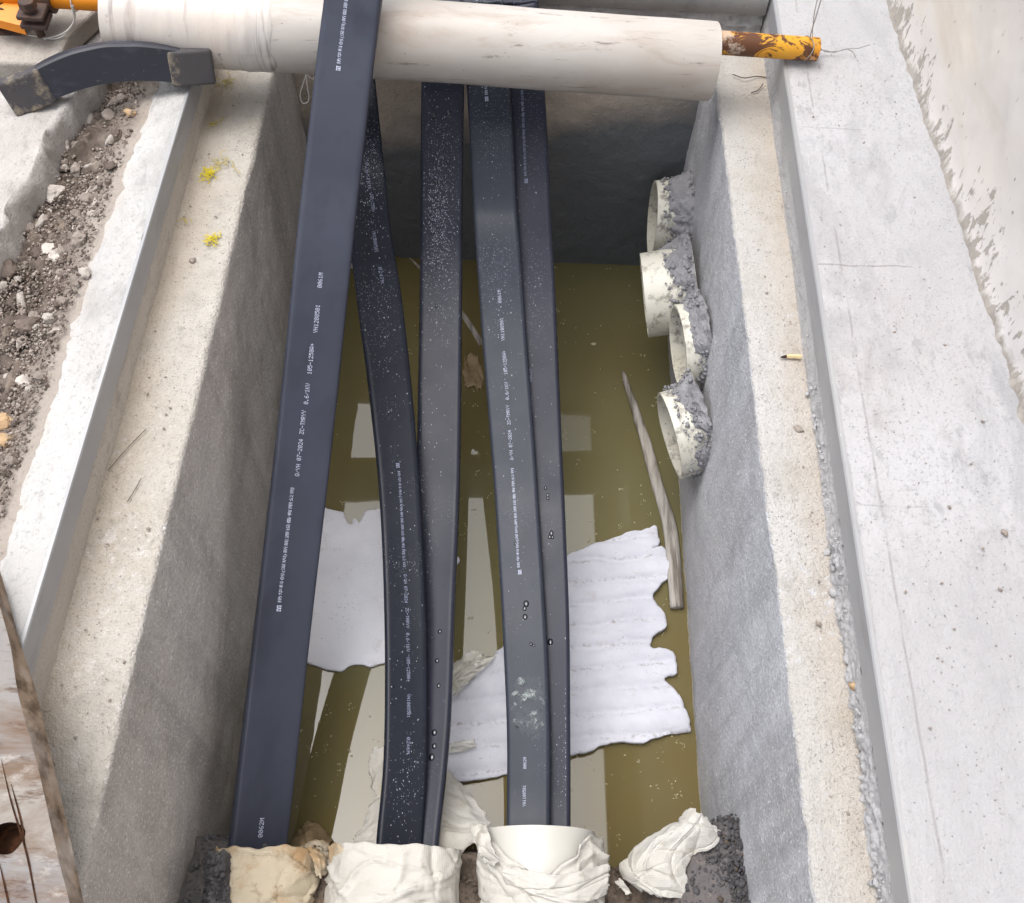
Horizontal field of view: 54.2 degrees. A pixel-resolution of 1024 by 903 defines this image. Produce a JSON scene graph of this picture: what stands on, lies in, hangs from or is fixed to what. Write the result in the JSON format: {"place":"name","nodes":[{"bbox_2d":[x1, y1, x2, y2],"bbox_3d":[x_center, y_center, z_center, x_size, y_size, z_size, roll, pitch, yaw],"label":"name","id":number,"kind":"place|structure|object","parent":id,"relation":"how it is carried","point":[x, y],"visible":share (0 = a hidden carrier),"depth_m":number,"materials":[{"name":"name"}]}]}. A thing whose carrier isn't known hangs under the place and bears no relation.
{"place":"outdoors","nodes":[
{"label":"outdoors","id":0,"kind":"place"},
{"bbox_2d":[0,30,112,275],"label":"pavement","id":1,"kind":"structure","parent":0,"point":[32,146],"depth_m":1.97,"materials":[{"name":"concrete"}]},
{"bbox_2d":[0,9,98,78],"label":"concrete block","id":2,"kind":"structure","parent":1,"relation":"on","point":[21,52],"depth_m":2.06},
{"bbox_2d":[0,41,215,116],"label":"pipe saddle","id":3,"kind":"object","parent":1,"relation":"on","point":[50,80],"visible":0.97,"depth_m":2.00,"materials":[{"name":"black plastic"}]},
{"bbox_2d":[0,81,159,561],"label":"rubble ground","id":4,"kind":"structure","parent":0,"point":[90,137],"depth_m":1.86,"materials":[{"name":"gravel"}]},
{"bbox_2d":[0,281,8,290],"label":"stone","id":5,"kind":"object","parent":4,"relation":"on","point":[3,284],"visible":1,"depth_m":1.85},
{"bbox_2d":[0,412,11,430],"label":"stone","id":6,"kind":"object","parent":4,"relation":"on","point":[4,421],"visible":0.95,"depth_m":1.67,"materials":[{"name":"stone"}]},
{"bbox_2d":[0,432,12,448],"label":"stone","id":7,"kind":"object","parent":4,"relation":"on","point":[4,438],"visible":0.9,"depth_m":1.64,"materials":[{"name":"stone"}]},
{"bbox_2d":[1,315,15,326],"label":"stone","id":8,"kind":"object","parent":4,"relation":"on","point":[8,320],"visible":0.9,"depth_m":1.80,"materials":[{"name":"stone"}]},
{"bbox_2d":[1,258,18,279],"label":"stone","id":9,"kind":"object","parent":4,"relation":"on","point":[9,269],"visible":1,"depth_m":1.86,"materials":[{"name":"stone"}]},
{"bbox_2d":[6,297,16,308],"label":"stone","id":10,"kind":"object","parent":4,"relation":"on","point":[9,301],"visible":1,"depth_m":1.83,"materials":[{"name":"stone"}]},
{"bbox_2d":[4,455,19,467],"bbox_3d":[-0.806,0.016,1.615,0.022,0.023,0.020,-3,59,-6],"label":"stone","id":11,"kind":"object","parent":4,"relation":"on","point":[12,461],"visible":0.99,"depth_m":1.61,"materials":[{"name":"stone"}]},
{"bbox_2d":[10,419,19,425],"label":"stone","id":12,"kind":"object","parent":4,"relation":"on","point":[17,422],"visible":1,"depth_m":1.66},
{"bbox_2d":[16,291,26,308],"bbox_3d":[-0.902,-0.277,1.838,0.019,0.020,0.038,-23,74,-23],"label":"stone","id":13,"kind":"object","parent":4,"relation":"on","point":[20,296],"visible":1,"depth_m":1.83,"materials":[{"name":"stone"}]},
{"bbox_2d":[16,315,27,319],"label":"stone","id":14,"kind":"object","parent":4,"relation":"on","point":[20,316],"visible":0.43,"depth_m":1.80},
{"bbox_2d":[15,374,29,385],"bbox_3d":[-0.838,-0.121,1.718,0.030,0.017,0.022,2,58,0],"label":"stone","id":15,"kind":"object","parent":4,"relation":"on","point":[21,379],"visible":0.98,"depth_m":1.71,"materials":[{"name":"stone"}]},
{"bbox_2d":[16,335,28,346],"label":"stone","id":16,"kind":"object","parent":4,"relation":"on","point":[19,341],"visible":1,"depth_m":1.78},
{"bbox_2d":[18,309,26,314],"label":"stone","id":17,"kind":"object","parent":4,"relation":"on","point":[22,311],"visible":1,"depth_m":1.82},
{"bbox_2d":[15,317,40,335],"bbox_3d":[-0.869,-0.226,1.798,0.042,0.030,0.036,2,58,0],"label":"stone","id":18,"kind":"object","parent":4,"relation":"on","point":[23,325],"visible":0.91,"depth_m":1.79,"materials":[{"name":"stone"}]},
{"bbox_2d":[25,222,33,233],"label":"stone","id":19,"kind":"object","parent":4,"relation":"on","point":[30,225],"visible":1,"depth_m":1.93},
{"bbox_2d":[25,385,34,392],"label":"stone","id":20,"kind":"object","parent":4,"relation":"on","point":[29,387],"visible":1,"depth_m":1.69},
{"bbox_2d":[28,311,38,316],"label":"stone","id":21,"kind":"object","parent":4,"relation":"on","point":[30,313],"visible":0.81,"depth_m":1.81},
{"bbox_2d":[29,246,41,257],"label":"stone","id":22,"kind":"object","parent":4,"relation":"on","point":[35,252],"visible":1,"depth_m":1.89,"materials":[{"name":"stone"}]},
{"bbox_2d":[32,372,47,383],"bbox_3d":[-0.803,-0.124,1.701,0.022,0.026,0.016,0,58,-1],"label":"stone","id":23,"kind":"object","parent":4,"relation":"on","point":[38,376],"visible":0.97,"depth_m":1.70,"materials":[{"name":"stone"}]},
{"bbox_2d":[35,214,44,228],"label":"stone","id":24,"kind":"object","parent":4,"relation":"on","point":[40,222],"visible":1,"depth_m":1.93,"materials":[{"name":"stone"}]},
{"bbox_2d":[41,243,53,253],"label":"stone","id":25,"kind":"object","parent":4,"relation":"on","point":[46,248],"visible":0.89,"depth_m":1.90,"materials":[{"name":"stone"}]},
{"bbox_2d":[44,283,53,289],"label":"stone","id":26,"kind":"object","parent":4,"relation":"on","point":[48,284],"visible":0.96,"depth_m":1.84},
{"bbox_2d":[42,313,56,323],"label":"stone","id":27,"kind":"object","parent":4,"relation":"on","point":[46,317],"visible":0.98,"depth_m":1.77,"materials":[{"name":"stone"}]},
{"bbox_2d":[48,248,58,261],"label":"stone","id":28,"kind":"object","parent":4,"relation":"on","point":[52,255],"visible":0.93,"depth_m":1.88,"materials":[{"name":"stone"}]},
{"bbox_2d":[46,184,64,203],"bbox_3d":[-0.907,-0.506,1.975,0.042,0.031,0.042,2,58,0],"label":"stone","id":29,"kind":"object","parent":4,"relation":"on","point":[54,192],"visible":0.91,"depth_m":1.97,"materials":[{"name":"stone"}]},
{"bbox_2d":[53,300,59,308],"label":"stone","id":30,"kind":"object","parent":4,"relation":"on","point":[56,305],"visible":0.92,"depth_m":1.78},
{"bbox_2d":[56,268,64,274],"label":"stone","id":31,"kind":"object","parent":4,"relation":"on","point":[58,270],"visible":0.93,"depth_m":1.85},
{"bbox_2d":[56,296,66,309],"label":"stone","id":32,"kind":"object","parent":4,"relation":"on","point":[60,299],"visible":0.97,"depth_m":1.79,"materials":[{"name":"stone"}]},
{"bbox_2d":[58,246,64,254],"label":"stone","id":33,"kind":"object","parent":4,"relation":"on","point":[61,249],"visible":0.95,"depth_m":1.88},
{"bbox_2d":[61,159,69,165],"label":"stone","id":34,"kind":"object","parent":4,"relation":"on","point":[64,161],"visible":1,"depth_m":2.02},
{"bbox_2d":[61,164,69,169],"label":"stone","id":35,"kind":"object","parent":4,"relation":"on","point":[65,166],"visible":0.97,"depth_m":2.02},
{"bbox_2d":[65,140,69,148],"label":"stone","id":36,"kind":"object","parent":4,"relation":"on","point":[67,144],"visible":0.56,"depth_m":2.04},
{"bbox_2d":[71,141,78,147],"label":"stone","id":37,"kind":"object","parent":4,"relation":"on","point":[73,143],"visible":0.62,"depth_m":2.05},
{"bbox_2d":[70,162,80,176],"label":"stone","id":38,"kind":"object","parent":4,"relation":"on","point":[75,169],"visible":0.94,"depth_m":2.00,"materials":[{"name":"stone"}]},
{"bbox_2d":[71,209,79,219],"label":"stone","id":39,"kind":"object","parent":4,"relation":"on","point":[75,213],"visible":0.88,"depth_m":1.92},
{"bbox_2d":[71,231,85,247],"bbox_3d":[-0.813,-0.400,1.879,0.030,0.031,0.035,-23,62,-15],"label":"stone","id":40,"kind":"object","parent":4,"relation":"on","point":[78,238],"visible":0.99,"depth_m":1.87,"materials":[{"name":"stone"}]},
{"bbox_2d":[76,215,84,220],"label":"stone","id":41,"kind":"object","parent":4,"relation":"on","point":[80,218],"visible":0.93,"depth_m":1.92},
{"bbox_2d":[78,267,90,278],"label":"stone","id":42,"kind":"object","parent":4,"relation":"on","point":[85,272],"visible":1,"depth_m":1.81,"materials":[{"name":"stone"}]},
{"bbox_2d":[80,180,89,191],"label":"stone","id":43,"kind":"object","parent":4,"relation":"on","point":[85,185],"visible":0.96,"depth_m":1.98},
{"bbox_2d":[79,192,93,202],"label":"stone","id":44,"kind":"object","parent":4,"relation":"on","point":[83,196],"visible":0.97,"depth_m":1.94,"materials":[{"name":"stone"}]},
{"bbox_2d":[85,113,93,124],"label":"stone","id":45,"kind":"object","parent":4,"relation":"on","point":[90,117],"visible":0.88,"depth_m":2.08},
{"bbox_2d":[93,112,101,120],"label":"stone","id":46,"kind":"object","parent":4,"relation":"on","point":[97,116],"visible":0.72,"depth_m":2.09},
{"bbox_2d":[101,108,114,120],"bbox_3d":[-0.839,-0.702,2.082,0.033,0.020,0.034,2,58,0],"label":"stone","id":47,"kind":"object","parent":4,"relation":"on","point":[108,114],"visible":0.97,"depth_m":2.07,"materials":[{"name":"stone"}]},
{"bbox_2d":[104,178,111,184],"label":"stone","id":48,"kind":"object","parent":4,"relation":"on","point":[109,182],"visible":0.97,"depth_m":1.95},
{"bbox_2d":[105,134,114,145],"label":"stone","id":49,"kind":"object","parent":4,"relation":"on","point":[110,138],"visible":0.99,"depth_m":2.02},
{"bbox_2d":[104,161,116,169],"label":"stone","id":50,"kind":"object","parent":4,"relation":"on","point":[110,165],"visible":1,"depth_m":1.96,"materials":[{"name":"stone"}]},
{"bbox_2d":[108,96,118,105],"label":"stone","id":51,"kind":"object","parent":4,"relation":"on","point":[113,100],"visible":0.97,"depth_m":2.10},
{"bbox_2d":[109,129,120,140],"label":"stone","id":52,"kind":"object","parent":4,"relation":"on","point":[113,132],"visible":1,"depth_m":2.02,"materials":[{"name":"stone"}]},
{"bbox_2d":[116,93,127,102],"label":"stone","id":53,"kind":"object","parent":4,"relation":"on","point":[120,97],"visible":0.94,"depth_m":2.09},
{"bbox_2d":[124,108,135,116],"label":"stone","id":54,"kind":"object","parent":4,"relation":"on","point":[127,111],"visible":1,"depth_m":2.05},
{"bbox_2d":[41,69,306,902],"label":"trench wall","id":55,"kind":"structure","parent":0,"point":[150,783],"depth_m":1.85,"materials":[{"name":"concrete"}]},
{"bbox_2d":[0,69,218,708],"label":"concrete kerb","id":56,"kind":"structure","parent":55,"relation":"on","point":[40,562],"depth_m":1.72,"materials":[{"name":"concrete"}]},
{"bbox_2d":[0,573,83,902],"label":"board","id":57,"kind":"object","parent":56,"relation":"on","point":[37,863],"visible":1,"depth_m":1.30,"materials":[{"name":"brown wood"}]},
{"bbox_2d":[107,429,145,470],"bbox_3d":[-0.673,-0.004,1.748,0.003,0.001,0.100,26,61,14],"label":"straw","id":58,"kind":"object","parent":55,"relation":"on","point":[126,449],"visible":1,"depth_m":1.75,"materials":[{"name":"plant"}]},
{"bbox_2d":[189,258,195,262],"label":"pebble","id":59,"kind":"object","parent":55,"relation":"on","point":[191,260],"visible":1,"depth_m":1.98,"materials":[{"name":"grey stone"}]},
{"bbox_2d":[198,165,220,183],"bbox_3d":[-0.637,-0.582,2.100,0.040,0.010,0.057,2,58,0],"label":"fibre tuft","id":60,"kind":"object","parent":55,"relation":"on","point":[205,169],"visible":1,"depth_m":2.10,"materials":[{"name":"yellow"}]},
{"bbox_2d":[202,231,220,246],"bbox_3d":[-0.602,-0.426,2.004,0.036,0.010,0.044,2,58,0],"label":"fibre tuft","id":61,"kind":"object","parent":55,"relation":"on","point":[210,237],"visible":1,"depth_m":2.00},
{"bbox_2d":[208,116,223,127],"bbox_3d":[-0.645,-0.719,2.184,0.045,0.008,0.019,-26,62,-16],"label":"fibre tuft","id":62,"kind":"object","parent":55,"relation":"on","point":[216,123],"visible":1,"depth_m":2.18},
{"bbox_2d":[216,72,234,88],"bbox_3d":[-0.644,-0.836,2.256,0.044,0.010,0.047,39,65,20],"label":"fibre tuft","id":63,"kind":"object","parent":55,"relation":"on","point":[225,80],"visible":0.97,"depth_m":2.25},
{"bbox_2d":[212,150,239,171],"bbox_3d":[-0.608,-0.605,2.113,0.041,0.014,0.074,-27,63,-17],"label":"fibre tuft","id":64,"kind":"object","parent":55,"relation":"on","point":[225,162],"visible":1,"depth_m":2.12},
{"bbox_2d":[352,79,426,844],"bbox_3d":[-0.319,-0.475,2.271,0.134,0.684,2.614,-5,59,-4],"label":"flat cable","id":65,"kind":"object","parent":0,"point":[388,374],"visible":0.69,"depth_m":2.19,"materials":[{"name":"plastic"}]},
{"bbox_2d":[177,820,748,902],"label":"soil bank","id":66,"kind":"structure","parent":0,"point":[702,878],"depth_m":1.83,"materials":[{"name":"soil"}]},
{"bbox_2d":[201,849,230,902],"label":"dark soil crumbs","id":67,"kind":"object","parent":66,"relation":"on","point":[212,883],"visible":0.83,"depth_m":1.76,"materials":[{"name":"soil"}]},
{"bbox_2d":[210,853,229,902],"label":"dark soil heap","id":68,"kind":"object","parent":66,"relation":"on","point":[224,858],"visible":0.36,"depth_m":1.77,"materials":[{"name":"soil"}]},
{"bbox_2d":[215,844,328,902],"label":"woven bag","id":69,"kind":"object","parent":66,"relation":"on","point":[284,873],"visible":0.8,"depth_m":1.80,"materials":[{"name":"fabric"}]},
{"bbox_2d":[227,0,382,848],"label":"flat cable","id":70,"kind":"object","parent":66,"relation":"on","point":[274,698],"visible":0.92,"depth_m":2.00,"materials":[{"name":"plastic"}]},
{"bbox_2d":[324,745,490,902],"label":"woven bag","id":71,"kind":"object","parent":66,"relation":"on","point":[364,867],"visible":0.6,"depth_m":1.79,"materials":[{"name":"fabric"}]},
{"bbox_2d":[417,0,463,845],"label":"flat cable","id":72,"kind":"object","parent":66,"relation":"on","point":[440,326],"visible":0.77,"depth_m":2.31,"materials":[{"name":"plastic"}]},
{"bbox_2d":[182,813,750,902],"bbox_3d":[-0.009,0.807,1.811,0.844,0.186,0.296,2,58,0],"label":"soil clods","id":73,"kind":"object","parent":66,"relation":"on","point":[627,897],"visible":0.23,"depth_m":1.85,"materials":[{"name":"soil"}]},
{"bbox_2d":[615,878,631,894],"bbox_3d":[0.202,0.792,1.816,0.014,0.011,0.034,-33,65,-19],"label":"paper scrap","id":74,"kind":"object","parent":73,"relation":"on","point":[620,883],"visible":1,"depth_m":1.82,"materials":[{"name":"paper"}]},
{"bbox_2d":[462,0,549,825],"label":"flat cable","id":75,"kind":"object","parent":66,"relation":"on","point":[503,331],"visible":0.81,"depth_m":2.27,"materials":[{"name":"plastic"}]},
{"bbox_2d":[488,825,594,899],"bbox_3d":[0.048,0.975,1.779,0.229,0.237,0.574,2,58,0],"label":"conduit","id":76,"kind":"object","parent":66,"relation":"on","point":[547,849],"visible":0.43,"depth_m":1.81,"materials":[{"name":"plastic"}]},
{"bbox_2d":[470,823,610,902],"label":"woven bag","id":77,"kind":"object","parent":76,"relation":"on","point":[582,875],"visible":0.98,"depth_m":1.78,"materials":[{"name":"fabric"}]},
{"bbox_2d":[619,808,720,897],"bbox_3d":[0.291,0.730,1.823,0.127,0.080,0.173,34,64,18],"label":"torn bag","id":78,"kind":"object","parent":66,"relation":"on","point":[656,864],"visible":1,"depth_m":1.81,"materials":[{"name":"plastic"}]},
{"bbox_2d":[287,257,700,867],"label":"water","id":79,"kind":"structure","parent":0,"point":[601,307],"depth_m":2.58,"materials":[{"name":"liquid"}]},
{"bbox_2d":[291,820,331,846],"bbox_3d":[-0.401,0.801,2.033,0.156,0.231,0.078,38,65,20],"label":"soaked rag","id":80,"kind":"object","parent":79,"relation":"on","point":[308,832],"visible":0.47,"depth_m":2.10,"materials":[{"name":"fabric"}]},
{"bbox_2d":[301,839,329,857],"bbox_3d":[-0.377,0.769,1.925,0.076,0.100,0.049,2,58,0],"label":"stained rag","id":81,"kind":"object","parent":80,"relation":"on","point":[323,847],"visible":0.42,"depth_m":1.93,"materials":[{"name":"fabric"}]},
{"bbox_2d":[307,508,459,672],"bbox_3d":[-0.334,0.331,2.459,0.402,0.013,0.441,2,58,0],"label":"foam sheet","id":82,"kind":"object","parent":79,"relation":"on","point":[347,628],"visible":0.45,"depth_m":2.44,"materials":[{"name":"plastic"}]},
{"bbox_2d":[409,258,481,345],"bbox_3d":[-0.216,-0.472,2.970,0.038,0.025,0.476,-31,64,-18],"label":"twig","id":83,"kind":"object","parent":79,"relation":"in","point":[473,330],"visible":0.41,"depth_m":2.89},
{"bbox_2d":[462,353,483,390],"bbox_3d":[-0.109,-0.224,2.810,0.063,0.011,0.131,2,58,0],"label":"soaked scrap","id":84,"kind":"object","parent":79,"relation":"on","point":[472,372],"visible":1,"depth_m":2.81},
{"bbox_2d":[296,267,684,848],"bbox_3d":[-0.073,0.146,2.585,0.990,0.001,1.681,2,58,0],"label":"floating debris","id":85,"kind":"object","parent":79,"relation":"on","point":[489,631],"visible":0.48,"depth_m":2.37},
{"bbox_2d":[447,525,690,782],"bbox_3d":[0.114,0.465,2.377,0.646,0.026,0.522,-10,59,-8],"label":"foam sheet","id":86,"kind":"object","parent":79,"relation":"on","point":[622,690],"visible":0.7,"depth_m":2.34,"materials":[{"name":"plastic"}]},
{"bbox_2d":[622,371,683,609],"bbox_3d":[0.376,0.077,2.627,0.061,0.026,0.722,-5,59,-4],"label":"stick","id":87,"kind":"object","parent":79,"relation":"on","point":[673,556],"visible":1,"depth_m":2.58,"materials":[{"name":"wood"}]},
{"bbox_2d":[293,73,698,264],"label":"trench wall","id":88,"kind":"structure","parent":0,"point":[612,158],"depth_m":2.69,"materials":[{"name":"concrete"}]},
{"bbox_2d":[538,0,768,32],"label":"concrete kerb","id":89,"kind":"structure","parent":88,"relation":"on","point":[739,15],"depth_m":2.34,"materials":[{"name":"concrete"}]},
{"bbox_2d":[503,0,570,826],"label":"flat cable","id":90,"kind":"object","parent":89,"relation":"on","point":[529,119],"visible":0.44,"depth_m":2.32,"materials":[{"name":"plastic"}]},
{"bbox_2d":[668,55,886,902],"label":"trench wall","id":91,"kind":"structure","parent":0,"point":[764,733],"depth_m":1.85,"materials":[{"name":"concrete"}]},
{"bbox_2d":[45,43,1023,902],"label":"grit","id":92,"kind":"object","parent":91,"relation":"on","point":[779,387],"visible":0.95,"depth_m":1.67,"materials":[{"name":"grey stone"}]},
{"bbox_2d":[639,227,697,337],"bbox_3d":[0.401,-0.404,2.493,0.176,0.280,0.284,2,58,0],"label":"conduit","id":93,"kind":"object","parent":91,"relation":"attached to","point":[668,276],"visible":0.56,"depth_m":2.41,"materials":[{"name":"plastic"}]},
{"bbox_2d":[647,170,694,251],"bbox_3d":[0.425,-0.619,2.663,0.106,0.273,0.274,2,58,0],"label":"conduit","id":94,"kind":"object","parent":91,"relation":"attached to","point":[671,213],"visible":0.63,"depth_m":2.57,"materials":[{"name":"plastic"}]},
{"bbox_2d":[657,368,712,478],"bbox_3d":[0.412,-0.056,2.321,0.128,0.268,0.281,-8,59,-6],"label":"conduit","id":95,"kind":"object","parent":91,"relation":"attached to","point":[685,423],"visible":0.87,"depth_m":2.24,"materials":[{"name":"plastic"}]},
{"bbox_2d":[669,288,712,391],"bbox_3d":[0.430,-0.252,2.368,0.090,0.288,0.292,-4,59,-4],"label":"conduit","id":96,"kind":"object","parent":91,"relation":"attached to","point":[690,338],"visible":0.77,"depth_m":2.29,"materials":[{"name":"plastic"}]},
{"bbox_2d":[732,74,766,77],"bbox_3d":[0.545,-0.859,2.293,0.079,0.008,0.018,2,58,0],"label":"wire end","id":97,"kind":"object","parent":91,"relation":"on","point":[749,77],"visible":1,"depth_m":2.29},
{"bbox_2d":[781,354,800,358],"bbox_3d":[0.523,-0.178,1.876,0.039,0.008,0.010,2,58,0],"label":"cigarette butt","id":98,"kind":"object","parent":91,"relation":"on","point":[794,356],"visible":1,"depth_m":1.87,"materials":[{"name":"paper"}]},
{"bbox_2d":[794,425,803,432],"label":"pebble","id":99,"kind":"object","parent":91,"relation":"on","point":[798,428],"visible":1,"depth_m":1.79,"materials":[{"name":"grey stone"}]},
{"bbox_2d":[848,682,855,690],"bbox_3d":[0.523,0.359,1.528,0.021,0.016,0.011,19,60,10],"label":"brown crumb","id":100,"kind":"object","parent":91,"relation":"on","point":[851,685],"visible":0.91,"depth_m":1.53,"materials":[{"name":"beige stone"}]},
{"bbox_2d":[760,0,1023,902],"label":"concrete kerb","id":101,"kind":"structure","parent":91,"relation":"on","point":[919,774],"depth_m":1.65,"materials":[{"name":"concrete"}]},
{"bbox_2d":[0,0,820,61],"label":"steel tube","id":102,"kind":"object","parent":101,"relation":"on","point":[765,45],"visible":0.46,"depth_m":2.12,"materials":[{"name":"yellow paint"}]},
{"bbox_2d":[0,0,58,37],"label":"scaffold clamp","id":103,"kind":"object","parent":102,"relation":"attached to","point":[21,17],"visible":0.95,"depth_m":2.01,"materials":[{"name":"metal"}]},
{"bbox_2d":[28,0,77,39],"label":"tie wire","id":104,"kind":"object","parent":102,"relation":"hanging from","point":[74,11],"visible":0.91,"depth_m":2.05,"materials":[{"name":"metal"}]},
{"bbox_2d":[98,0,721,100],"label":"white pipe","id":105,"kind":"object","parent":102,"relation":"on","point":[479,44],"visible":0.78,"depth_m":2.07,"materials":[{"name":"plastic"}]},
{"bbox_2d":[300,74,313,103],"bbox_3d":[-0.443,-0.795,2.167,0.044,0.104,0.002,2,58,0],"label":"wire loop","id":106,"kind":"object","parent":105,"relation":"hanging from","point":[307,87],"visible":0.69,"depth_m":2.17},
{"bbox_2d":[802,0,869,61],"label":"tie wire","id":107,"kind":"object","parent":102,"relation":"attached to","point":[816,44],"visible":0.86,"depth_m":2.13,"materials":[{"name":"metal"}]},
{"bbox_2d":[1001,529,1007,536],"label":"pebble","id":108,"kind":"object","parent":101,"relation":"on","point":[1004,532],"visible":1,"depth_m":1.57,"materials":[{"name":"grey stone"}]},
{"label":"ground","id":109,"kind":"structure","parent":0,"visible":0},
{"bbox_2d":[886,0,1023,423],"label":"building wall","id":110,"kind":"structure","parent":109,"relation":"on","point":[964,60],"depth_m":1.84,"materials":[{"name":"paint"}]}
]}

